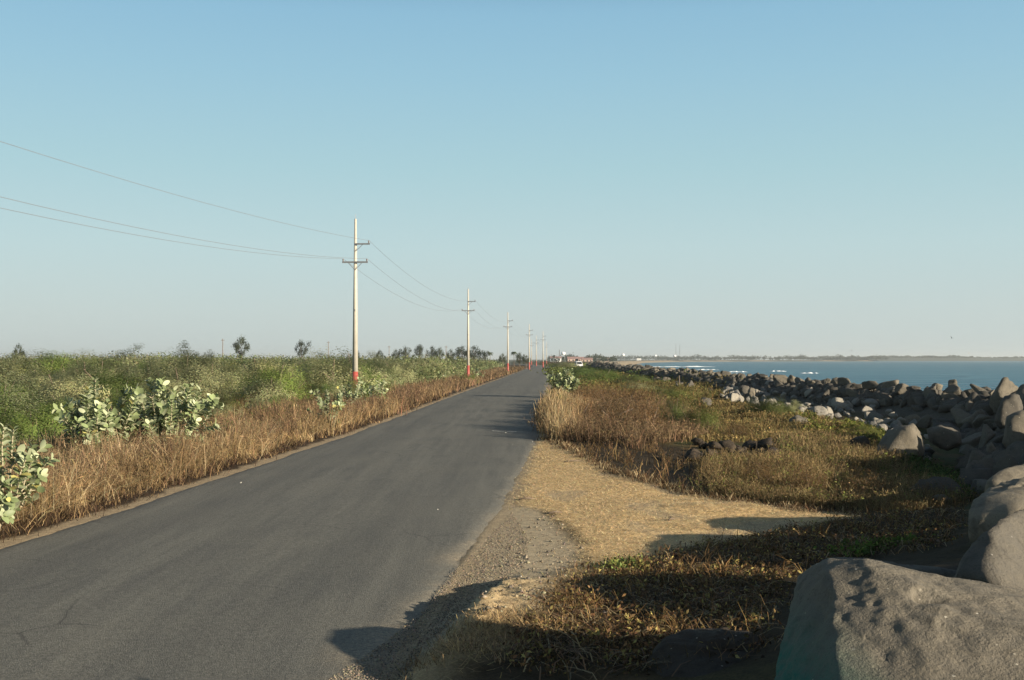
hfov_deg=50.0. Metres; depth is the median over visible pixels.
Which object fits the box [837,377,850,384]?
boulder
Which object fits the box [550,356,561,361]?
house
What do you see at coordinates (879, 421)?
stone
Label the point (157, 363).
shrub
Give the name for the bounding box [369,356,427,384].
shrub
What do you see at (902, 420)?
stone
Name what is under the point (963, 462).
boulder
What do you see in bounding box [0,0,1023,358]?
sky
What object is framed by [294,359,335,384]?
shrub
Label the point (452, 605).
gravel
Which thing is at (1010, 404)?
boulder
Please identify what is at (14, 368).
shrub
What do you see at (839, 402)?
stone
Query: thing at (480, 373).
milkweed
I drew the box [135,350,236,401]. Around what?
shrub
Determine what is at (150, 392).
shrub
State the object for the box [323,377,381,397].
bush
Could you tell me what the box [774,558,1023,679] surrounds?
boulder
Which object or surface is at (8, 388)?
shrub
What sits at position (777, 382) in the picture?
boulder
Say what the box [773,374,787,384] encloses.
boulder
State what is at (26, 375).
shrub
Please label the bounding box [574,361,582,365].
van
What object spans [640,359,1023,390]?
sea
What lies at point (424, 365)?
shrub
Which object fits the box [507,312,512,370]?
power pole
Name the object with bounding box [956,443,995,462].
boulder
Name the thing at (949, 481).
boulder
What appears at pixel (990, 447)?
boulder
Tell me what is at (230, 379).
shrub
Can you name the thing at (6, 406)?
shrub
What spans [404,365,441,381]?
shrub
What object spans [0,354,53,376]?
shrub
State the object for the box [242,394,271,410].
shrub
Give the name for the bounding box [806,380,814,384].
boulder
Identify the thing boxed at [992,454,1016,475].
boulder
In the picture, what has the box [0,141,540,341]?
power wire
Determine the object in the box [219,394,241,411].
shrub
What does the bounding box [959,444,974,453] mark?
boulder
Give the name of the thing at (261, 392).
shrub
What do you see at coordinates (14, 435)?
shrub
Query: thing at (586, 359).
house
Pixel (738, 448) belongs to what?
rock
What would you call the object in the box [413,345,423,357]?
tree
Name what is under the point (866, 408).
stone
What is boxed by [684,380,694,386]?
boulder
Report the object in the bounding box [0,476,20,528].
milkweed
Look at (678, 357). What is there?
treeline
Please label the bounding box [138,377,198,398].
shrub
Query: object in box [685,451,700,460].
rock
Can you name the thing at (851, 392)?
boulder
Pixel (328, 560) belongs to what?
road
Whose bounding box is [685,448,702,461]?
rock
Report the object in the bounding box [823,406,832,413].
stone
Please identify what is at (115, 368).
shrub
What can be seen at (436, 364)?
shrub
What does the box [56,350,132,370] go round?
shrub
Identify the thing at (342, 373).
shrub
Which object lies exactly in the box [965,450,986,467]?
boulder
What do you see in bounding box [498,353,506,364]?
tree
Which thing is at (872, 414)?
stone
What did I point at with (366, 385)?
bush
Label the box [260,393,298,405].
shrub
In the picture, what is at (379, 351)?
tree
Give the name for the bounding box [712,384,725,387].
boulder
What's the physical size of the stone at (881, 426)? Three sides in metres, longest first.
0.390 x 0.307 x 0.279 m
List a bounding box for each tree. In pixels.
[11,343,25,357]
[232,334,249,358]
[294,339,310,357]
[375,350,383,357]
[391,349,399,359]
[397,347,411,358]
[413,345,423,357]
[426,346,437,358]
[435,348,444,359]
[445,349,455,357]
[454,346,469,361]
[464,345,482,360]
[482,350,489,360]
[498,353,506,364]
[515,352,524,366]
[522,356,530,363]
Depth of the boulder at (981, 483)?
21.20 m
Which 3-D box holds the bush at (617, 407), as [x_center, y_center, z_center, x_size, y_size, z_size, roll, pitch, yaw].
[3.618,2.636,42.873,2.529,2.019,2.276,1,-1,-34]
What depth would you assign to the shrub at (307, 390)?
69.85 m
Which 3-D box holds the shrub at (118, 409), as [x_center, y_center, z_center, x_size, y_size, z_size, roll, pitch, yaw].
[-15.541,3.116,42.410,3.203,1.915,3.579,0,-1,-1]
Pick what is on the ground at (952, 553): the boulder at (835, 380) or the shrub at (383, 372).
the shrub at (383, 372)
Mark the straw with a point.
(484, 646)
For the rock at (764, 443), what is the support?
on the ground at (952, 553)
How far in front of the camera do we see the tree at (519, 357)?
419.54 m
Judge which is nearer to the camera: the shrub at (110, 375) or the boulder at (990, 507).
the boulder at (990, 507)
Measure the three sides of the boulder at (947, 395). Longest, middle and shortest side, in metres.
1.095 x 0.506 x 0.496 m
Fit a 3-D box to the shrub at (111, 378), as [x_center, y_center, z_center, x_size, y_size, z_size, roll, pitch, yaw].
[-22.570,2.803,62.945,6.078,3.187,7.079,0,-1,-17]
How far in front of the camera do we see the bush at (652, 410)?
39.31 m
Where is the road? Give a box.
[0,363,547,679]
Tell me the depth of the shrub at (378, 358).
136.64 m
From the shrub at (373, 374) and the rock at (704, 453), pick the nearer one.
the rock at (704, 453)
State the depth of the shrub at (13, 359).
91.89 m
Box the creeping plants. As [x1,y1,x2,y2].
[380,501,968,679]
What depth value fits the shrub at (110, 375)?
69.91 m
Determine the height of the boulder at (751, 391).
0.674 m
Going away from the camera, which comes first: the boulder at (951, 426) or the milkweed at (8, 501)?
the milkweed at (8, 501)
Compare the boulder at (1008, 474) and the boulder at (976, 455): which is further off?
the boulder at (976, 455)
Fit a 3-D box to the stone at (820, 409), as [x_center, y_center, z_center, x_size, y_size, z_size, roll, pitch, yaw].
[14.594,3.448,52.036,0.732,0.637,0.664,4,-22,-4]
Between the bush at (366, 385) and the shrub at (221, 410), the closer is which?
the shrub at (221, 410)
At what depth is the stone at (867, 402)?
57.19 m
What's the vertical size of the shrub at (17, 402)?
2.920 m
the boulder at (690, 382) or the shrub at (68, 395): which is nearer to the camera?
the shrub at (68, 395)
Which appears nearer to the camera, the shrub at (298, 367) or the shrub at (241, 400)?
the shrub at (241, 400)
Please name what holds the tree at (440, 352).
on the ground at (952, 553)
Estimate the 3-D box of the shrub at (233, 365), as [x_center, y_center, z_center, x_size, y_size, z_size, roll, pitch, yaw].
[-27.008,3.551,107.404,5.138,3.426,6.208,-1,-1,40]
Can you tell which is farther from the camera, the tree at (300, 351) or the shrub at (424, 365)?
the tree at (300, 351)
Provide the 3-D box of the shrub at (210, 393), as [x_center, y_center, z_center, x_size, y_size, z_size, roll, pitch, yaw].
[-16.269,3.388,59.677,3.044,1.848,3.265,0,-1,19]
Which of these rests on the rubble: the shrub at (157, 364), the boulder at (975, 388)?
the boulder at (975, 388)
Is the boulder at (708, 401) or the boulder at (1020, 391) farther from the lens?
the boulder at (708, 401)
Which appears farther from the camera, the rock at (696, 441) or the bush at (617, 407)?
the bush at (617, 407)
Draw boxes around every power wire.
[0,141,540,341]
[2,197,537,344]
[2,208,540,339]
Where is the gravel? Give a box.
[327,512,767,679]
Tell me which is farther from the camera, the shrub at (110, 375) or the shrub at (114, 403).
the shrub at (110, 375)
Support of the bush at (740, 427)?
on the ground at (952, 553)
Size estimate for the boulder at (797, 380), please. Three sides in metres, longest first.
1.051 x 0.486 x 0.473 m
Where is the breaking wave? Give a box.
[655,366,704,366]
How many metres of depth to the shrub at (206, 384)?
67.21 m
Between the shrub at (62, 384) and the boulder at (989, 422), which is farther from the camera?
the shrub at (62, 384)
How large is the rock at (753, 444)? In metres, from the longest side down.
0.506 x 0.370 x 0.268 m
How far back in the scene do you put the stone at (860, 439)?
32.26 m
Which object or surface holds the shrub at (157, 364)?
on the ground at (952, 553)
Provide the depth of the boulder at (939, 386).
54.54 m
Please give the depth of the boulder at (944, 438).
32.58 m
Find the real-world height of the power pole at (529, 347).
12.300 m
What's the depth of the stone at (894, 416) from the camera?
49.31 m
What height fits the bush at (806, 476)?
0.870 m
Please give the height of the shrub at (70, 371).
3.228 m
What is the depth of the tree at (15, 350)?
300.00 m
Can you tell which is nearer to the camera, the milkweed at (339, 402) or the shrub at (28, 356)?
the milkweed at (339, 402)
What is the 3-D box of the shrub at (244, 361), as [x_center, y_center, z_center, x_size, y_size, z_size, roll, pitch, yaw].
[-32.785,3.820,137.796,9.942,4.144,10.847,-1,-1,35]
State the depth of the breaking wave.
812.09 m
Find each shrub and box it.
[0,352,52,377]
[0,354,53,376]
[0,359,46,399]
[0,361,36,387]
[0,373,50,426]
[0,376,23,406]
[0,379,34,409]
[0,392,28,434]
[0,396,73,443]
[0,421,34,445]
[2,360,22,378]
[4,367,50,386]
[5,351,42,371]
[6,376,54,402]
[10,351,83,373]
[14,350,43,361]
[15,365,65,394]
[21,347,94,363]
[23,376,111,414]
[24,390,70,416]
[27,374,118,402]
[27,389,101,410]
[28,402,67,440]
[31,350,90,367]
[39,397,82,422]
[44,361,110,394]
[51,364,118,382]
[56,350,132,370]
[66,351,132,377]
[72,362,156,397]
[78,397,141,422]
[89,367,132,396]
[92,343,163,367]
[96,383,147,410]
[97,376,149,401]
[109,360,143,373]
[112,370,165,394]
[114,367,134,384]
[117,354,174,382]
[119,382,171,410]
[129,353,190,374]
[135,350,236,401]
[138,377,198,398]
[141,357,183,371]
[146,363,172,387]
[149,360,198,380]
[150,340,230,377]
[167,350,252,393]
[181,367,234,399]
[193,389,228,400]
[200,354,241,371]
[206,396,244,418]
[208,372,254,398]
[219,360,241,374]
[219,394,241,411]
[220,355,319,402]
[220,358,265,373]
[222,354,280,366]
[226,391,259,409]
[229,354,295,383]
[232,373,296,408]
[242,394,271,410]
[245,366,309,394]
[249,366,314,400]
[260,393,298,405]
[282,360,313,374]
[294,344,388,390]
[294,355,330,371]
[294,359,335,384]
[298,373,346,396]
[305,353,389,390]
[339,356,408,390]
[341,352,403,386]
[362,350,402,365]
[362,360,394,392]
[362,360,403,381]
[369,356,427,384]
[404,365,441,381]
[406,355,451,379]
[411,359,452,377]
[412,354,435,362]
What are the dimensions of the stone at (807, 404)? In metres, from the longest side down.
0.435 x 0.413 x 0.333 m
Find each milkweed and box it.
[0,423,59,522]
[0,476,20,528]
[52,375,140,452]
[124,376,223,446]
[306,388,345,424]
[336,377,366,404]
[367,379,388,401]
[469,368,485,377]
[545,367,579,391]
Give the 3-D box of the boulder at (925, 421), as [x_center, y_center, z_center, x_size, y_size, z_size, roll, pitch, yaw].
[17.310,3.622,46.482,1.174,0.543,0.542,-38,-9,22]
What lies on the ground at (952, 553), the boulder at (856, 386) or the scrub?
the scrub
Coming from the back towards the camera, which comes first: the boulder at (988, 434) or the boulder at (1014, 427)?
the boulder at (988, 434)
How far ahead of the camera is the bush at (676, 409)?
41.28 m
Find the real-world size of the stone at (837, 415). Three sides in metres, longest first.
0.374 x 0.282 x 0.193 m
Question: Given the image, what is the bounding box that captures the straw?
[389,438,865,679]
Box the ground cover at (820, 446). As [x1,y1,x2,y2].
[530,363,983,512]
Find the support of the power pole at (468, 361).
on the ground at (952, 553)
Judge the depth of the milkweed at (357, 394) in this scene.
57.57 m
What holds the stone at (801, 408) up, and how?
on the ground at (952, 553)
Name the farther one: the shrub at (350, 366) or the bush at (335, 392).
the shrub at (350, 366)
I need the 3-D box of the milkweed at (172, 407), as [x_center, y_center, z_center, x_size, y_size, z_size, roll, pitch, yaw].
[-9.493,2.335,29.997,2.942,2.677,2.895,0,-1,0]
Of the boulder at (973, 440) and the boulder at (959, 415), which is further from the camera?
the boulder at (959, 415)
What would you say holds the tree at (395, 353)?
on the ground at (952, 553)
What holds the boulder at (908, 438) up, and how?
on the ground at (952, 553)
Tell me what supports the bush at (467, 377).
on the ground at (952, 553)
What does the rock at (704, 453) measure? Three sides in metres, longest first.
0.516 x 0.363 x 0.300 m
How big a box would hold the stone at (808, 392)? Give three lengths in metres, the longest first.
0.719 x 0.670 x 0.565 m
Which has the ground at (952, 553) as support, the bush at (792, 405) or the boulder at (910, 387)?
the bush at (792, 405)
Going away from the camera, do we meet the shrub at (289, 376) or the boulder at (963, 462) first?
the boulder at (963, 462)
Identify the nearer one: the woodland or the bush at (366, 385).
the bush at (366, 385)
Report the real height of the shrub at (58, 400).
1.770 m
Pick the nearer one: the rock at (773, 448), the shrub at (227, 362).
the rock at (773, 448)
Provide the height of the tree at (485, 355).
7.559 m
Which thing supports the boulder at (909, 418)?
on the ground at (952, 553)
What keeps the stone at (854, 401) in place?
on the ground at (952, 553)
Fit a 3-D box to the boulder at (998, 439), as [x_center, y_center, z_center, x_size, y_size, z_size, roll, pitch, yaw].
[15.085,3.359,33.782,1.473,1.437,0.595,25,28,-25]
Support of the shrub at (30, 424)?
on the ground at (952, 553)
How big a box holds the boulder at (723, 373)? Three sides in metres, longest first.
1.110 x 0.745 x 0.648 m
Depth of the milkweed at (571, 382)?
75.58 m
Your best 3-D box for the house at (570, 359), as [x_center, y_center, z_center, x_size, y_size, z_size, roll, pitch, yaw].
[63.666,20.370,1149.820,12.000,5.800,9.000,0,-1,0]
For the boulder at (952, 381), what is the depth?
52.14 m
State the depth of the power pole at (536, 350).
419.88 m
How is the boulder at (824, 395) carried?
on the ground at (952, 553)
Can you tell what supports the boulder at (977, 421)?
on the ground at (952, 553)
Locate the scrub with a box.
[1,349,593,381]
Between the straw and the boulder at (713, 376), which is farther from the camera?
the boulder at (713, 376)
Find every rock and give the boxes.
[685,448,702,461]
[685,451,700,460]
[691,437,702,444]
[698,441,707,448]
[702,451,712,460]
[708,441,721,448]
[720,439,735,452]
[733,447,744,454]
[742,440,756,449]
[757,437,771,449]
[763,447,778,454]
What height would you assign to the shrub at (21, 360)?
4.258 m
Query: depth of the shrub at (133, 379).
73.90 m
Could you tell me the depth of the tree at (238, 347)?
419.33 m
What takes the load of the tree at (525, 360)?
on the ground at (952, 553)
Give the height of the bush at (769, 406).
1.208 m
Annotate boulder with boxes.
[647,627,760,677]
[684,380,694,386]
[700,397,711,404]
[704,374,719,384]
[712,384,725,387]
[720,371,730,375]
[738,385,748,393]
[748,387,754,396]
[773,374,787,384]
[774,379,783,387]
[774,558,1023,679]
[787,375,795,383]
[789,415,808,422]
[794,377,804,383]
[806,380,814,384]
[822,389,829,400]
[822,557,955,577]
[832,377,837,383]
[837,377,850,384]
[845,388,857,396]
[849,384,862,389]
[861,381,877,389]
[877,423,924,458]
[881,380,898,388]
[894,383,907,394]
[904,414,920,423]
[906,386,920,391]
[906,476,968,500]
[916,414,932,427]
[922,387,938,396]
[927,425,961,450]
[931,383,942,389]
[941,392,963,399]
[941,424,959,431]
[945,384,960,395]
[948,379,957,385]
[950,408,970,426]
[953,404,965,410]
[953,509,1023,589]
[955,448,981,471]
[956,432,981,447]
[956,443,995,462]
[956,458,995,482]
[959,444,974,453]
[962,409,985,427]
[964,388,974,396]
[965,399,973,411]
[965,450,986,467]
[968,477,1023,542]
[970,384,986,391]
[972,414,994,428]
[972,479,986,497]
[978,424,995,448]
[982,443,1023,464]
[983,419,995,429]
[984,464,1023,492]
[985,434,1003,445]
[986,442,995,452]
[989,377,1017,414]
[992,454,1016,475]
[994,394,1022,429]
[1002,410,1023,447]
[1015,384,1023,406]
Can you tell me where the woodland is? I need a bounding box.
[868,355,1023,357]
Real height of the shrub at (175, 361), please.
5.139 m
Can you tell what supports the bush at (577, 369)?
on the ground at (952, 553)
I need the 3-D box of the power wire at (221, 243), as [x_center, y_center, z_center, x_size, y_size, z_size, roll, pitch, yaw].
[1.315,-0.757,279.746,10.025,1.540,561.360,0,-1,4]
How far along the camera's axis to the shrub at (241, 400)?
57.57 m
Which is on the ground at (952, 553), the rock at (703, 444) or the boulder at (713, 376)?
the rock at (703, 444)
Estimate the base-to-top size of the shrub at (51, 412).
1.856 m
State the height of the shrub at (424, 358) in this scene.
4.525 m
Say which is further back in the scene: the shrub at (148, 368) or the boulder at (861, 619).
the shrub at (148, 368)
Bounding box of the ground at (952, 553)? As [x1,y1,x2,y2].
[0,359,997,679]
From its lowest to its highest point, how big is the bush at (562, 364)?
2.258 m
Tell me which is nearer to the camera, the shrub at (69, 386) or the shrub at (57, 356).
the shrub at (69, 386)
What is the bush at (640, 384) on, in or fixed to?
on the ground at (952, 553)
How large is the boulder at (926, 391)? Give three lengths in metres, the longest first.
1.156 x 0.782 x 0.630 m
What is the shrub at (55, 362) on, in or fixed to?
on the ground at (952, 553)
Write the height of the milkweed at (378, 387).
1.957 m
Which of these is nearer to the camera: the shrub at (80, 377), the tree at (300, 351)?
the shrub at (80, 377)
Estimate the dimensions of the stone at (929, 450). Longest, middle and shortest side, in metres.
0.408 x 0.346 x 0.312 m
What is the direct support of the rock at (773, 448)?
on the ground at (952, 553)
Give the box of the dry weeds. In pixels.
[0,365,738,515]
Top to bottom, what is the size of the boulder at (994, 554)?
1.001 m
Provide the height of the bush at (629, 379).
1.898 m
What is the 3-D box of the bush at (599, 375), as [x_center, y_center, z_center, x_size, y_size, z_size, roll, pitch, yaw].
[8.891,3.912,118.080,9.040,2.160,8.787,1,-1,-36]
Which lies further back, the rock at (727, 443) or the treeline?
the treeline
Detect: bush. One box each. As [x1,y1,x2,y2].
[319,375,367,401]
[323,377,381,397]
[352,379,390,400]
[455,372,482,382]
[548,362,577,367]
[560,366,597,373]
[561,390,599,420]
[570,366,627,381]
[574,376,617,401]
[584,382,636,423]
[601,380,663,403]
[606,370,655,382]
[622,381,660,390]
[623,392,674,429]
[642,384,699,400]
[656,387,689,426]
[677,399,723,432]
[714,421,761,438]
[740,394,795,415]
[740,456,788,484]
[776,460,837,492]
[780,399,805,412]
[829,470,901,497]
[842,422,884,434]
[896,475,955,502]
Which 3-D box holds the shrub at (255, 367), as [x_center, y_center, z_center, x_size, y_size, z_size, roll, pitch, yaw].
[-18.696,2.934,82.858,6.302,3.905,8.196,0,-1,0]
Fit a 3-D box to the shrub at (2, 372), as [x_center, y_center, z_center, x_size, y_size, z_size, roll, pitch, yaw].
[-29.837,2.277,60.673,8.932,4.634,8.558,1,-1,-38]
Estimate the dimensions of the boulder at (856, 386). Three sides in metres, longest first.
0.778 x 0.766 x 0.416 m
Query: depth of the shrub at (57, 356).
145.22 m
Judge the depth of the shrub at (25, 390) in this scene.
58.79 m
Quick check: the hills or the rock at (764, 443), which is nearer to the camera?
the rock at (764, 443)
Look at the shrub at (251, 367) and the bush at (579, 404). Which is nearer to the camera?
the bush at (579, 404)
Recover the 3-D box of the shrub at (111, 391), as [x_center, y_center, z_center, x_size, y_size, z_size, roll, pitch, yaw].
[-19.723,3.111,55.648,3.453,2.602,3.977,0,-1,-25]
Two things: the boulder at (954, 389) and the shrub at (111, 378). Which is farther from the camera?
the shrub at (111, 378)
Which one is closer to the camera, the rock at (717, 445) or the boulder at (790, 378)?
the rock at (717, 445)
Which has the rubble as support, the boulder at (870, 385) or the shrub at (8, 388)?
the boulder at (870, 385)
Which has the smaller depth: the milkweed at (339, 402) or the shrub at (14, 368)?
the milkweed at (339, 402)
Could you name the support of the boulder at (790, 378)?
on the rubble
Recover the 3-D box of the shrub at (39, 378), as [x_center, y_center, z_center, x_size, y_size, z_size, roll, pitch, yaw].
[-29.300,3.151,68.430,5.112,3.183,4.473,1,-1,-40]
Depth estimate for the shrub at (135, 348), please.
134.50 m
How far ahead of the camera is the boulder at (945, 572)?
10.46 m
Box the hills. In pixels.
[817,356,1023,360]
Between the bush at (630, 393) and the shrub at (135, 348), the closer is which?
the bush at (630, 393)
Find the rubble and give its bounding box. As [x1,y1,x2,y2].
[585,361,1023,498]
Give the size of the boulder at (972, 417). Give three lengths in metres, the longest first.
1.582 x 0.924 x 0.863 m
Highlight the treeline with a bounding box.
[547,354,889,361]
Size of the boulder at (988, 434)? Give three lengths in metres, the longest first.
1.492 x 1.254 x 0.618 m
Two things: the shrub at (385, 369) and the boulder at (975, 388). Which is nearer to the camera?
the boulder at (975, 388)
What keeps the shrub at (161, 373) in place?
on the ground at (952, 553)
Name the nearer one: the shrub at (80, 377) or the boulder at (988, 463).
the boulder at (988, 463)
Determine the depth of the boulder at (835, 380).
68.43 m
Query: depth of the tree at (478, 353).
429.77 m
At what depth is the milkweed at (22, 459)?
17.89 m
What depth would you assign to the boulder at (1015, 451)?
23.38 m
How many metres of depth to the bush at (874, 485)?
21.69 m
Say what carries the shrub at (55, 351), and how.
on the ground at (952, 553)
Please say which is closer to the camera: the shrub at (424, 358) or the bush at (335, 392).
the bush at (335, 392)
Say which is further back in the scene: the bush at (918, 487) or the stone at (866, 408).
the stone at (866, 408)
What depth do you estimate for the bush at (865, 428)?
39.18 m
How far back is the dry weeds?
36.99 m
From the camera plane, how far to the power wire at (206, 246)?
48.55 m
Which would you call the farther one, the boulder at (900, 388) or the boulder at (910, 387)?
the boulder at (900, 388)
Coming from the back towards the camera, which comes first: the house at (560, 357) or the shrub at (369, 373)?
the house at (560, 357)
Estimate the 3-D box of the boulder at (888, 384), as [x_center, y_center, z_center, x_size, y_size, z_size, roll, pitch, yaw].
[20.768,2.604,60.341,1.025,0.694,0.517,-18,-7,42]
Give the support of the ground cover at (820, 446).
on the ground at (952, 553)
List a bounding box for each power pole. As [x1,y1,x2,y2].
[342,214,369,386]
[462,289,475,376]
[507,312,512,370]
[528,324,532,369]
[535,336,538,365]
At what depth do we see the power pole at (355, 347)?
69.92 m
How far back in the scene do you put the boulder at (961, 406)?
48.15 m
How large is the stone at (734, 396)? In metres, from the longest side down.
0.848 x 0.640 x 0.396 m
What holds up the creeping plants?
on the ground at (952, 553)
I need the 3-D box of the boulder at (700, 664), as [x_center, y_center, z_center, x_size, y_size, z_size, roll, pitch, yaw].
[1.685,2.744,9.424,1.063,0.424,1.962,0,-1,10]
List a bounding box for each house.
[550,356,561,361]
[567,357,578,361]
[581,358,592,361]
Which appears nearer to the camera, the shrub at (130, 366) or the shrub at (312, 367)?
the shrub at (312, 367)
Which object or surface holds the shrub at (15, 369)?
on the ground at (952, 553)
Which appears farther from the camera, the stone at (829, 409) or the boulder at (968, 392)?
the stone at (829, 409)
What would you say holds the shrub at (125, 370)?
on the ground at (952, 553)
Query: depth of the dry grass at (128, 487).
25.85 m
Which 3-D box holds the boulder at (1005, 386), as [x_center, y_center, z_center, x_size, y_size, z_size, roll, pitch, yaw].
[19.989,2.457,44.339,1.307,1.537,0.645,38,-25,6]
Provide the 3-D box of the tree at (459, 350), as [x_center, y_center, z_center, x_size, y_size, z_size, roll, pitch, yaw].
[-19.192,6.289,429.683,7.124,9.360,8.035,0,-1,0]
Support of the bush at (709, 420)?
on the ground at (952, 553)
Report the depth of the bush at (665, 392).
66.83 m
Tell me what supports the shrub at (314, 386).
on the ground at (952, 553)
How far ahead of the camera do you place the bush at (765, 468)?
23.78 m
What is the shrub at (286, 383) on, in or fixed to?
on the ground at (952, 553)
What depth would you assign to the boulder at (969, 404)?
47.29 m
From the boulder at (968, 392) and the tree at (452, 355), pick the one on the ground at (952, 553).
the tree at (452, 355)
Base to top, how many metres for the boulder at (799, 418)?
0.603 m
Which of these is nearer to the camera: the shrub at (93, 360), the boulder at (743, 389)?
the boulder at (743, 389)
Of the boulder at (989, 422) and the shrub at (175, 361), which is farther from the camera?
the shrub at (175, 361)
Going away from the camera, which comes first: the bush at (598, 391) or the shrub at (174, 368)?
the bush at (598, 391)
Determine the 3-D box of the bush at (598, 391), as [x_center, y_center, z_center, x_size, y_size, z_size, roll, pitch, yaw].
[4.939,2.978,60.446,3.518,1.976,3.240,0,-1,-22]
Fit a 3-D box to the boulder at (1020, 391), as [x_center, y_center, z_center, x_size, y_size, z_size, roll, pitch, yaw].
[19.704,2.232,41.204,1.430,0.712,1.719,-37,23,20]
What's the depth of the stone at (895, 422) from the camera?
45.35 m
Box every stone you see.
[730,393,738,401]
[796,406,804,412]
[803,402,811,407]
[804,387,812,396]
[810,406,827,417]
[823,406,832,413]
[831,397,846,409]
[834,412,841,417]
[849,435,870,448]
[851,397,858,404]
[862,405,873,414]
[863,398,880,408]
[866,410,882,420]
[875,419,884,423]
[877,424,886,430]
[891,413,897,418]
[892,420,901,425]
[897,417,905,423]
[924,447,934,454]
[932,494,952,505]
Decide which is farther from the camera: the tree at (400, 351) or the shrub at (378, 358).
the tree at (400, 351)
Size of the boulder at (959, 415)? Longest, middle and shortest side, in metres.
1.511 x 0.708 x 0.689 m
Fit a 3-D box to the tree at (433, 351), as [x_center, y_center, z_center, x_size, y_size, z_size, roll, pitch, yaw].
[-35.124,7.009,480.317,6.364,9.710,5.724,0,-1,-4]
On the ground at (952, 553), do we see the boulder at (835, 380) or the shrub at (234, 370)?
the shrub at (234, 370)
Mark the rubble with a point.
(918, 402)
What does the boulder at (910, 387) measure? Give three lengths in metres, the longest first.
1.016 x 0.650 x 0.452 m
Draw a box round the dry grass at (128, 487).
[0,385,870,542]
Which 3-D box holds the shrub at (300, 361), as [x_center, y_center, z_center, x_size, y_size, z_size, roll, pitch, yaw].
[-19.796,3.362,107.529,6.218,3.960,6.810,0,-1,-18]
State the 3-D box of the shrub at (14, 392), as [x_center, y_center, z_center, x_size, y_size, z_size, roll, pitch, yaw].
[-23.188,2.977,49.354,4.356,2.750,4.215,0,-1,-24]
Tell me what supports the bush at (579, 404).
on the ground at (952, 553)
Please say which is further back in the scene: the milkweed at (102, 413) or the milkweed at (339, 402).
the milkweed at (339, 402)

